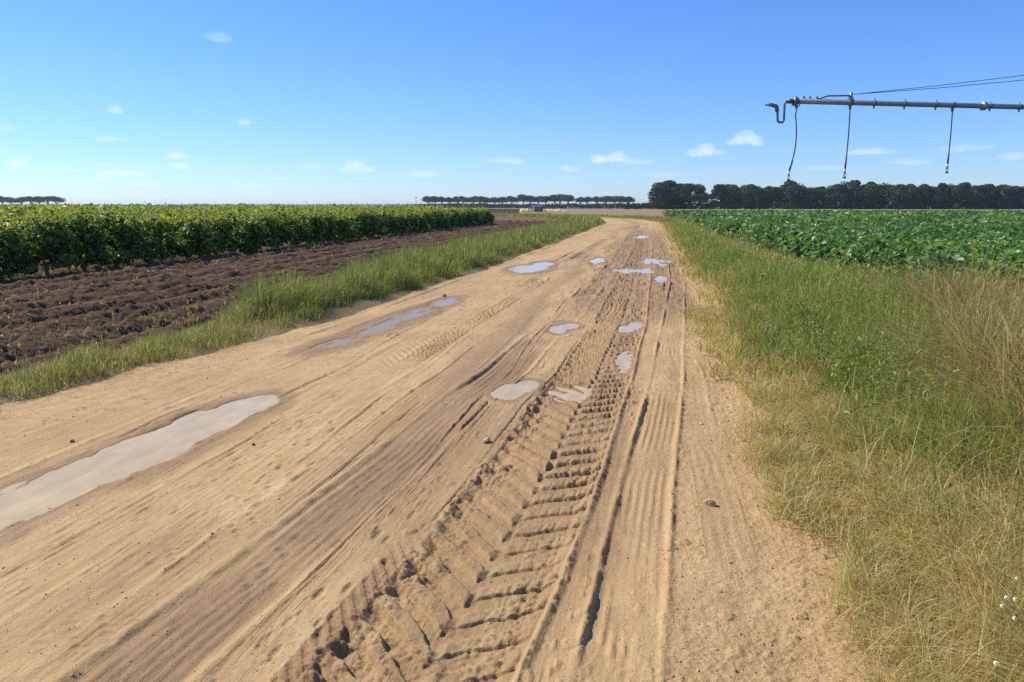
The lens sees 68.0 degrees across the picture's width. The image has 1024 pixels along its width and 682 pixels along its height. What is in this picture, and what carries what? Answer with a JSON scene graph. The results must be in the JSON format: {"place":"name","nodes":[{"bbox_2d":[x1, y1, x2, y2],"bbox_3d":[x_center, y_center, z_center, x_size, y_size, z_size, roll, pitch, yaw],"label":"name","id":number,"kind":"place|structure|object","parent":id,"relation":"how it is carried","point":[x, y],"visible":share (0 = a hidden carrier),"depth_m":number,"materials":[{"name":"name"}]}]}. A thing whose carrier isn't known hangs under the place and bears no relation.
{"place":"outdoors","nodes":[
{"label":"outdoors","id":0,"kind":"place"},
{"bbox_2d":[0,216,554,378],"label":"ploughed field","id":1,"kind":"structure","parent":0,"point":[130,309],"depth_m":14.62,"materials":[{"name":"soil"}]},
{"bbox_2d":[0,216,38,279],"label":"grapevine","id":2,"kind":"object","parent":1,"relation":"on","point":[12,241],"visible":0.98,"depth_m":16.77,"materials":[{"name":"green plant"}]},
{"bbox_2d":[0,206,42,264],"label":"grapevine","id":3,"kind":"object","parent":1,"relation":"on","point":[35,260],"visible":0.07,"depth_m":19.99,"materials":[{"name":"green plant"}]},
{"bbox_2d":[12,201,82,275],"bbox_3d":[-11.067,-2.412,18.068,1.104,1.841,1.472,2,10,11],"label":"grapevine","id":4,"kind":"object","parent":1,"relation":"on","point":[47,238],"visible":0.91,"depth_m":18.00,"materials":[{"name":"green plant"}]},
{"bbox_2d":[50,198,113,270],"bbox_3d":[-10.928,-2.663,19.289,1.187,1.908,1.645,2,10,11],"label":"grapevine","id":5,"kind":"object","parent":1,"relation":"on","point":[89,237],"visible":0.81,"depth_m":19.23,"materials":[{"name":"green plant"}]},
{"bbox_2d":[71,203,123,257],"bbox_3d":[-12.514,-3.260,22.912,1.374,1.812,1.822,3,11,18],"label":"grapevine","id":6,"kind":"object","parent":1,"relation":"on","point":[108,243],"visible":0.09,"depth_m":23.02,"materials":[{"name":"green plant"}]},
{"bbox_2d":[94,201,159,265],"bbox_3d":[-10.567,-2.905,20.803,1.340,1.853,1.777,1,10,7],"label":"grapevine","id":7,"kind":"object","parent":1,"relation":"on","point":[129,237],"visible":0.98,"depth_m":20.48,"materials":[{"name":"green plant"}]},
{"bbox_2d":[136,210,190,261],"bbox_3d":[-10.302,-3.085,22.141,1.225,1.724,1.887,2,10,12],"label":"grapevine","id":8,"kind":"object","parent":1,"relation":"on","point":[155,225],"visible":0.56,"depth_m":22.09,"materials":[{"name":"green plant"}]},
{"bbox_2d":[158,199,188,231],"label":"grapevine","id":9,"kind":"object","parent":1,"relation":"on","point":[174,214],"visible":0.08,"depth_m":26.41,"materials":[{"name":"green plant"}]},
{"bbox_2d":[163,206,217,256],"bbox_3d":[-9.952,-3.338,23.392,1.381,1.789,1.960,2,10,11],"label":"grapevine","id":10,"kind":"object","parent":1,"relation":"on","point":[192,237],"visible":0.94,"depth_m":23.38,"materials":[{"name":"green plant"}]},
{"bbox_2d":[196,206,236,254],"bbox_3d":[-9.743,-3.564,24.910,1.154,1.697,1.777,1,10,6],"label":"grapevine","id":11,"kind":"object","parent":1,"relation":"on","point":[220,228],"visible":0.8,"depth_m":24.73,"materials":[{"name":"green plant"}]},
{"bbox_2d":[219,207,246,244],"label":"grapevine","id":12,"kind":"object","parent":1,"relation":"on","point":[234,212],"visible":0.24,"depth_m":30.02,"materials":[{"name":"green plant"}]},
{"bbox_2d":[226,208,269,251],"bbox_3d":[-9.232,-3.804,26.416,1.390,1.636,1.723,2,10,13],"label":"grapevine","id":13,"kind":"object","parent":1,"relation":"on","point":[251,232],"visible":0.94,"depth_m":26.24,"materials":[{"name":"green plant"}]},
{"bbox_2d":[1,221,507,323],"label":"field weeds","id":14,"kind":"object","parent":1,"relation":"on","point":[399,233],"visible":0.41,"depth_m":20.31,"materials":[{"name":"green plant"}]},
{"bbox_2d":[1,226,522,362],"bbox_3d":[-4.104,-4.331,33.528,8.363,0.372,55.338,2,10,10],"label":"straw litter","id":15,"kind":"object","parent":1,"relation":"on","point":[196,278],"visible":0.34,"depth_m":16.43,"materials":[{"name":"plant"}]},
{"bbox_2d":[246,205,279,249],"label":"grapevine","id":16,"kind":"object","parent":1,"relation":"on","point":[271,237],"visible":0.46,"depth_m":27.83,"materials":[{"name":"green plant"}]},
{"bbox_2d":[263,204,297,247],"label":"grapevine","id":17,"kind":"object","parent":1,"relation":"on","point":[285,229],"visible":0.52,"depth_m":29.01,"materials":[{"name":"green plant"}]},
{"bbox_2d":[280,207,312,245],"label":"grapevine","id":18,"kind":"object","parent":1,"relation":"on","point":[301,228],"visible":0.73,"depth_m":30.45,"materials":[{"name":"green plant"}]},
{"bbox_2d":[297,207,327,243],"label":"grapevine","id":19,"kind":"object","parent":1,"relation":"on","point":[315,224],"visible":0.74,"depth_m":31.79,"materials":[{"name":"green plant"}]},
{"bbox_2d":[312,203,338,242],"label":"grapevine","id":20,"kind":"object","parent":1,"relation":"on","point":[329,233],"visible":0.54,"depth_m":33.16,"materials":[{"name":"green plant"}]},
{"bbox_2d":[331,207,356,240],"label":"grapevine","id":21,"kind":"object","parent":1,"relation":"on","point":[346,231],"visible":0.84,"depth_m":34.30,"materials":[{"name":"green plant"}]},
{"bbox_2d":[335,207,362,240],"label":"grapevine","id":22,"kind":"object","parent":1,"relation":"on","point":[359,232],"visible":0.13,"depth_m":36.26,"materials":[{"name":"green plant"}]},
{"bbox_2d":[347,207,371,238],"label":"grapevine","id":23,"kind":"object","parent":1,"relation":"on","point":[361,222],"visible":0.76,"depth_m":37.20,"materials":[{"name":"green plant"}]},
{"bbox_2d":[362,202,380,236],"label":"grapevine","id":24,"kind":"object","parent":1,"relation":"on","point":[373,228],"visible":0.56,"depth_m":38.30,"materials":[{"name":"green plant"}]},
{"bbox_2d":[368,209,391,235],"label":"grapevine","id":25,"kind":"object","parent":1,"relation":"on","point":[380,218],"visible":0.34,"depth_m":40.08,"materials":[{"name":"green plant"}]},
{"bbox_2d":[380,206,396,232],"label":"grapevine","id":26,"kind":"object","parent":1,"relation":"on","point":[390,226],"visible":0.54,"depth_m":41.24,"materials":[{"name":"green plant"}]},
{"bbox_2d":[387,211,406,234],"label":"grapevine","id":27,"kind":"object","parent":1,"relation":"on","point":[399,218],"visible":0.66,"depth_m":42.19,"materials":[{"name":"green plant"}]},
{"bbox_2d":[395,208,412,231],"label":"grapevine","id":28,"kind":"object","parent":1,"relation":"on","point":[407,226],"visible":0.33,"depth_m":43.62,"materials":[{"name":"green plant"}]},
{"bbox_2d":[405,209,420,232],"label":"grapevine","id":29,"kind":"object","parent":1,"relation":"on","point":[414,222],"visible":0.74,"depth_m":45.09,"materials":[{"name":"green plant"}]},
{"bbox_2d":[413,211,428,231],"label":"grapevine","id":30,"kind":"object","parent":1,"relation":"on","point":[423,224],"visible":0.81,"depth_m":46.28,"materials":[{"name":"green plant"}]},
{"bbox_2d":[413,207,432,230],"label":"grapevine","id":31,"kind":"object","parent":1,"relation":"on","point":[427,214],"visible":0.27,"depth_m":47.94,"materials":[{"name":"green plant"}]},
{"bbox_2d":[426,207,441,229],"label":"grapevine","id":32,"kind":"object","parent":1,"relation":"on","point":[436,220],"visible":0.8,"depth_m":49.26,"materials":[{"name":"green plant"}]},
{"bbox_2d":[440,207,450,228],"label":"grapevine","id":33,"kind":"object","parent":1,"relation":"on","point":[445,222],"visible":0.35,"depth_m":51.70,"materials":[{"name":"green plant"}]},
{"bbox_2d":[446,206,459,227],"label":"grapevine","id":34,"kind":"object","parent":1,"relation":"on","point":[454,220],"visible":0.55,"depth_m":53.79,"materials":[{"name":"green plant"}]},
{"bbox_2d":[459,206,472,226],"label":"grapevine","id":35,"kind":"object","parent":1,"relation":"on","point":[465,220],"visible":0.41,"depth_m":58.31,"materials":[{"name":"green plant"}]},
{"bbox_2d":[468,206,482,225],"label":"grapevine","id":36,"kind":"object","parent":1,"relation":"on","point":[477,219],"visible":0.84,"depth_m":61.22,"materials":[{"name":"green plant"}]},
{"bbox_2d":[0,211,605,412],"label":"grass bank","id":37,"kind":"structure","parent":0,"point":[350,310],"depth_m":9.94,"materials":[{"name":"plant"}]},
{"bbox_2d":[444,207,529,209],"bbox_3d":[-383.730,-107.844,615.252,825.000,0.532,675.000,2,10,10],"label":"stubble field","id":38,"kind":"structure","parent":0,"point":[493,208],"depth_m":471.49,"materials":[{"name":"beige plant"}]},
{"bbox_2d":[48,196,66,203],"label":"stone pine","id":39,"kind":"object","parent":38,"relation":"on","point":[55,199],"visible":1,"depth_m":582.00,"materials":[{"name":"green plant"}]},
{"bbox_2d":[0,218,978,681],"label":"dirt road","id":40,"kind":"structure","parent":0,"point":[612,630],"depth_m":4.00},
{"bbox_2d":[0,395,278,529],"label":"puddle","id":41,"kind":"object","parent":40,"relation":"on","point":[52,489],"visible":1,"depth_m":4.87,"materials":[{"name":"liquid"}]},
{"bbox_2d":[312,297,458,348],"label":"puddle","id":42,"kind":"object","parent":40,"relation":"on","point":[399,317],"visible":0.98,"depth_m":10.67,"materials":[{"name":"liquid"}]},
{"bbox_2d":[1,283,936,681],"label":"loose grit","id":43,"kind":"object","parent":40,"relation":"on","point":[547,507],"visible":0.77,"depth_m":4.01,"materials":[{"name":"beige gravel"}]},
{"bbox_2d":[490,380,538,399],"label":"puddle","id":44,"kind":"object","parent":40,"relation":"on","point":[511,391],"visible":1,"depth_m":6.68,"materials":[{"name":"liquid"}]},
{"bbox_2d":[508,262,553,272],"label":"puddle","id":45,"kind":"object","parent":40,"relation":"on","point":[538,266],"visible":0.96,"depth_m":20.08,"materials":[{"name":"liquid"}]},
{"bbox_2d":[549,323,578,333],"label":"puddle","id":46,"kind":"object","parent":40,"relation":"on","point":[559,329],"visible":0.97,"depth_m":10.27,"materials":[{"name":"liquid"}]},
{"bbox_2d":[546,385,591,402],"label":"puddle","id":47,"kind":"object","parent":40,"relation":"on","point":[573,395],"visible":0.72,"depth_m":6.65,"materials":[{"name":"liquid"}]},
{"bbox_2d":[615,351,632,372],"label":"puddle","id":48,"kind":"object","parent":40,"relation":"on","point":[622,361],"visible":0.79,"depth_m":8.06,"materials":[{"name":"liquid"}]},
{"bbox_2d":[618,321,643,332],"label":"puddle","id":49,"kind":"object","parent":40,"relation":"on","point":[632,326],"visible":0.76,"depth_m":10.37,"materials":[{"name":"liquid"}]},
{"bbox_2d":[613,268,653,273],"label":"puddle","id":50,"kind":"object","parent":40,"relation":"on","point":[642,271],"visible":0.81,"depth_m":19.27,"materials":[{"name":"liquid"}]},
{"bbox_2d":[642,259,671,265],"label":"puddle","id":51,"kind":"object","parent":40,"relation":"on","point":[649,261],"visible":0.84,"depth_m":22.43,"materials":[{"name":"liquid"}]},
{"bbox_2d":[0,0,1023,206],"label":"sky","id":52,"kind":"structure","parent":0,"point":[123,102],"materials":[{"name":"blue"}]},
{"bbox_2d":[488,207,964,209],"bbox_3d":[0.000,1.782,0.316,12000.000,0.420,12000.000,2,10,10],"label":"ground","id":53,"kind":"structure","parent":0,"point":[618,208],"depth_m":576.91,"materials":[{"name":"brown soil"}]},
{"bbox_2d":[162,203,442,205],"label":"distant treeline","id":54,"kind":"object","parent":53,"relation":"on","point":[313,204],"visible":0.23,"depth_m":1670.52,"materials":[{"name":"green plant"}]},
{"bbox_2d":[415,203,657,208],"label":"hedge","id":55,"kind":"object","parent":53,"relation":"on","point":[573,205],"visible":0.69,"depth_m":548.79,"materials":[{"name":"green plant"}]},
{"bbox_2d":[647,182,684,208],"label":"stone pine","id":56,"kind":"object","parent":53,"relation":"on","point":[666,194],"visible":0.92,"depth_m":312.14,"materials":[{"name":"green plant"}]},
{"bbox_2d":[657,180,694,204],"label":"stone pine","id":57,"kind":"object","parent":53,"relation":"on","point":[671,183],"visible":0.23,"depth_m":317.94,"materials":[{"name":"green plant"}]},
{"bbox_2d":[672,183,711,208],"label":"stone pine","id":58,"kind":"object","parent":53,"relation":"on","point":[701,196],"visible":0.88,"depth_m":312.79,"materials":[{"name":"green plant"}]},
{"bbox_2d":[705,184,740,208],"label":"stone pine","id":59,"kind":"object","parent":53,"relation":"on","point":[723,193],"visible":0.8,"depth_m":321.65,"materials":[{"name":"green plant"}]},
{"bbox_2d":[725,186,745,208],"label":"stone pine","id":60,"kind":"object","parent":53,"relation":"on","point":[738,198],"visible":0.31,"depth_m":327.00,"materials":[{"name":"green plant"}]},
{"bbox_2d":[742,185,768,208],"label":"stone pine","id":61,"kind":"object","parent":53,"relation":"on","point":[753,194],"visible":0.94,"depth_m":317.18,"materials":[{"name":"green plant"}]},
{"bbox_2d":[761,186,785,208],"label":"stone pine","id":62,"kind":"object","parent":53,"relation":"on","point":[772,192],"visible":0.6,"depth_m":326.17,"materials":[{"name":"green plant"}]},
{"bbox_2d":[778,180,817,208],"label":"stone pine","id":63,"kind":"object","parent":53,"relation":"on","point":[792,193],"visible":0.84,"depth_m":320.99,"materials":[{"name":"green plant"}]},
{"bbox_2d":[808,187,828,207],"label":"stone pine","id":64,"kind":"object","parent":53,"relation":"on","point":[819,191],"visible":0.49,"depth_m":322.35,"materials":[{"name":"green plant"}]},
{"bbox_2d":[620,201,1023,208],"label":"undergrowth","id":65,"kind":"object","parent":53,"relation":"on","point":[804,206],"visible":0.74,"depth_m":318.96,"materials":[{"name":"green plant"}]},
{"bbox_2d":[819,184,850,208],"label":"stone pine","id":66,"kind":"object","parent":53,"relation":"on","point":[833,197],"visible":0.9,"depth_m":318.54,"materials":[{"name":"green plant"}]},
{"bbox_2d":[838,180,878,208],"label":"stone pine","id":67,"kind":"object","parent":53,"relation":"on","point":[862,195],"visible":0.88,"depth_m":319.94,"materials":[{"name":"green plant"}]},
{"bbox_2d":[866,181,889,208],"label":"stone pine","id":68,"kind":"object","parent":53,"relation":"on","point":[878,195],"visible":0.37,"depth_m":326.49,"materials":[{"name":"green plant"}]},
{"bbox_2d":[879,184,917,208],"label":"stone pine","id":69,"kind":"object","parent":53,"relation":"on","point":[897,193],"visible":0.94,"depth_m":319.82,"materials":[{"name":"green plant"}]},
{"bbox_2d":[906,184,932,204],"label":"stone pine","id":70,"kind":"object","parent":53,"relation":"on","point":[921,197],"visible":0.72,"depth_m":319.29,"materials":[{"name":"green plant"}]},
{"bbox_2d":[924,183,953,208],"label":"stone pine","id":71,"kind":"object","parent":53,"relation":"on","point":[938,198],"visible":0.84,"depth_m":317.73,"materials":[{"name":"green plant"}]},
{"bbox_2d":[943,182,976,208],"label":"stone pine","id":72,"kind":"object","parent":53,"relation":"on","point":[961,191],"visible":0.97,"depth_m":315.63,"materials":[{"name":"green plant"}]},
{"bbox_2d":[965,184,1002,208],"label":"stone pine","id":73,"kind":"object","parent":53,"relation":"on","point":[981,194],"visible":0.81,"depth_m":318.98,"materials":[{"name":"green plant"}]},
{"bbox_2d":[991,184,1023,208],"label":"stone pine","id":74,"kind":"object","parent":53,"relation":"on","point":[1004,191],"visible":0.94,"depth_m":318.48,"materials":[{"name":"green plant"}]},
{"bbox_2d":[1010,186,1023,208],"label":"stone pine","id":75,"kind":"object","parent":53,"relation":"on","point":[1020,190],"visible":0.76,"depth_m":318.34,"materials":[{"name":"green plant"}]},
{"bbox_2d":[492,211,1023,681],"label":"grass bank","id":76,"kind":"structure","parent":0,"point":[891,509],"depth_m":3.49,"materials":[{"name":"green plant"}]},
{"bbox_2d":[738,233,765,244],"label":"crop plant","id":77,"kind":"object","parent":76,"relation":"on","point":[754,235],"visible":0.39,"depth_m":23.95,"materials":[{"name":"green plant"}]},
{"bbox_2d":[762,226,792,249],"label":"crop plant","id":78,"kind":"object","parent":76,"relation":"on","point":[771,238],"visible":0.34,"depth_m":23.79,"materials":[{"name":"green plant"}]},
{"bbox_2d":[791,225,818,249],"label":"crop plant","id":79,"kind":"object","parent":76,"relation":"on","point":[812,233],"visible":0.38,"depth_m":22.64,"materials":[{"name":"green plant"}]},
{"bbox_2d":[803,239,819,264],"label":"crop plant","id":80,"kind":"object","parent":76,"relation":"on","point":[808,249],"visible":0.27,"depth_m":16.80,"materials":[{"name":"green plant"}]},
{"bbox_2d":[811,241,832,264],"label":"crop plant","id":81,"kind":"object","parent":76,"relation":"on","point":[821,252],"visible":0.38,"depth_m":15.91,"materials":[{"name":"green plant"}]},
{"bbox_2d":[824,236,861,258],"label":"crop plant","id":82,"kind":"object","parent":76,"relation":"on","point":[829,248],"visible":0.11,"depth_m":17.76,"materials":[{"name":"green plant"}]},
{"bbox_2d":[830,241,869,268],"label":"crop plant","id":83,"kind":"object","parent":76,"relation":"on","point":[837,253],"visible":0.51,"depth_m":14.82,"materials":[{"name":"green plant"}]},
{"bbox_2d":[845,244,888,272],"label":"crop plant","id":84,"kind":"object","parent":76,"relation":"on","point":[856,255],"visible":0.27,"depth_m":14.32,"materials":[{"name":"green plant"}]},
{"bbox_2d":[857,248,903,275],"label":"crop plant","id":85,"kind":"object","parent":76,"relation":"on","point":[884,258],"visible":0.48,"depth_m":13.67,"materials":[{"name":"green plant"}]},
{"bbox_2d":[867,235,906,257],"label":"crop plant","id":86,"kind":"object","parent":76,"relation":"on","point":[877,239],"visible":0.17,"depth_m":16.57,"materials":[{"name":"green plant"}]},
{"bbox_2d":[883,240,924,268],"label":"crop plant","id":87,"kind":"object","parent":76,"relation":"on","point":[910,256],"visible":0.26,"depth_m":14.01,"materials":[{"name":"green plant"}]},
{"bbox_2d":[888,250,939,278],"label":"crop plant","id":88,"kind":"object","parent":76,"relation":"on","point":[926,263],"visible":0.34,"depth_m":12.47,"materials":[{"name":"green plant"}]},
{"bbox_2d":[908,241,959,271],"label":"crop plant","id":89,"kind":"object","parent":76,"relation":"on","point":[938,244],"visible":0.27,"depth_m":12.93,"materials":[{"name":"green plant"}]},
{"bbox_2d":[948,242,1002,271],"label":"crop plant","id":90,"kind":"object","parent":76,"relation":"on","point":[954,244],"visible":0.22,"depth_m":14.15,"materials":[{"name":"green plant"}]},
{"bbox_2d":[956,255,994,278],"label":"crop plant","id":91,"kind":"object","parent":76,"relation":"on","point":[961,259],"visible":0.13,"depth_m":11.88,"materials":[{"name":"green plant"}]},
{"bbox_2d":[970,253,1003,285],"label":"crop plant","id":92,"kind":"object","parent":76,"relation":"on","point":[986,261],"visible":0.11,"depth_m":10.85,"materials":[{"name":"green plant"}]},
{"bbox_2d":[965,246,1023,278],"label":"crop plant","id":93,"kind":"object","parent":76,"relation":"on","point":[1013,257],"visible":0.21,"depth_m":12.55,"materials":[{"name":"green plant"}]},
{"bbox_2d":[982,261,1022,298],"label":"crop plant","id":94,"kind":"object","parent":76,"relation":"on","point":[994,267],"visible":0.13,"depth_m":10.21,"materials":[{"name":"green plant"}]},
{"bbox_2d":[1003,263,1023,289],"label":"crop plant","id":95,"kind":"object","parent":76,"relation":"on","point":[1018,269],"visible":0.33,"depth_m":12.06,"materials":[{"name":"green plant"}]},
{"bbox_2d":[495,209,1021,217],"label":"dry field","id":96,"kind":"structure","parent":0,"point":[641,212],"depth_m":255.13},
{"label":"crop soil","id":97,"kind":"structure","parent":0,"visible":0},
{"bbox_2d":[756,239,782,252],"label":"crop plant","id":98,"kind":"object","parent":97,"relation":"on","point":[769,241],"visible":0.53,"depth_m":21.37,"materials":[{"name":"green plant"}]},
{"bbox_2d":[778,236,793,254],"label":"crop plant","id":99,"kind":"object","parent":97,"relation":"on","point":[786,242],"visible":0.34,"depth_m":19.81,"materials":[{"name":"green plant"}]},
{"bbox_2d":[789,236,810,259],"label":"crop plant","id":100,"kind":"object","parent":97,"relation":"on","point":[797,253],"visible":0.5,"depth_m":18.16,"materials":[{"name":"green plant"}]},
{"bbox_2d":[661,209,1023,267],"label":"crop field","id":101,"kind":"structure","parent":97,"relation":"on","point":[1003,228],"depth_m":42.67,"materials":[{"name":"green plant"}]},
{"bbox_2d":[765,75,1023,180],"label":"irrigation boom","id":102,"kind":"object","parent":97,"relation":"on","point":[795,101],"visible":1,"depth_m":19.73,"materials":[{"name":"metal"}]},
{"bbox_2d":[884,262,915,278],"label":"crop plant","id":103,"kind":"object","parent":97,"relation":"on","point":[886,268],"visible":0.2,"depth_m":13.05,"materials":[{"name":"green plant"}]},
{"bbox_2d":[887,243,918,269],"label":"crop plant","id":104,"kind":"object","parent":97,"relation":"on","point":[899,248],"visible":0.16,"depth_m":15.85,"materials":[{"name":"green plant"}]},
{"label":"vineyard soil","id":105,"kind":"structure","parent":0,"visible":0},
{"bbox_2d":[0,202,443,214],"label":"vineyard","id":106,"kind":"object","parent":105,"relation":"on","point":[11,206],"visible":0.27,"depth_m":55.20,"materials":[{"name":"green plant"}]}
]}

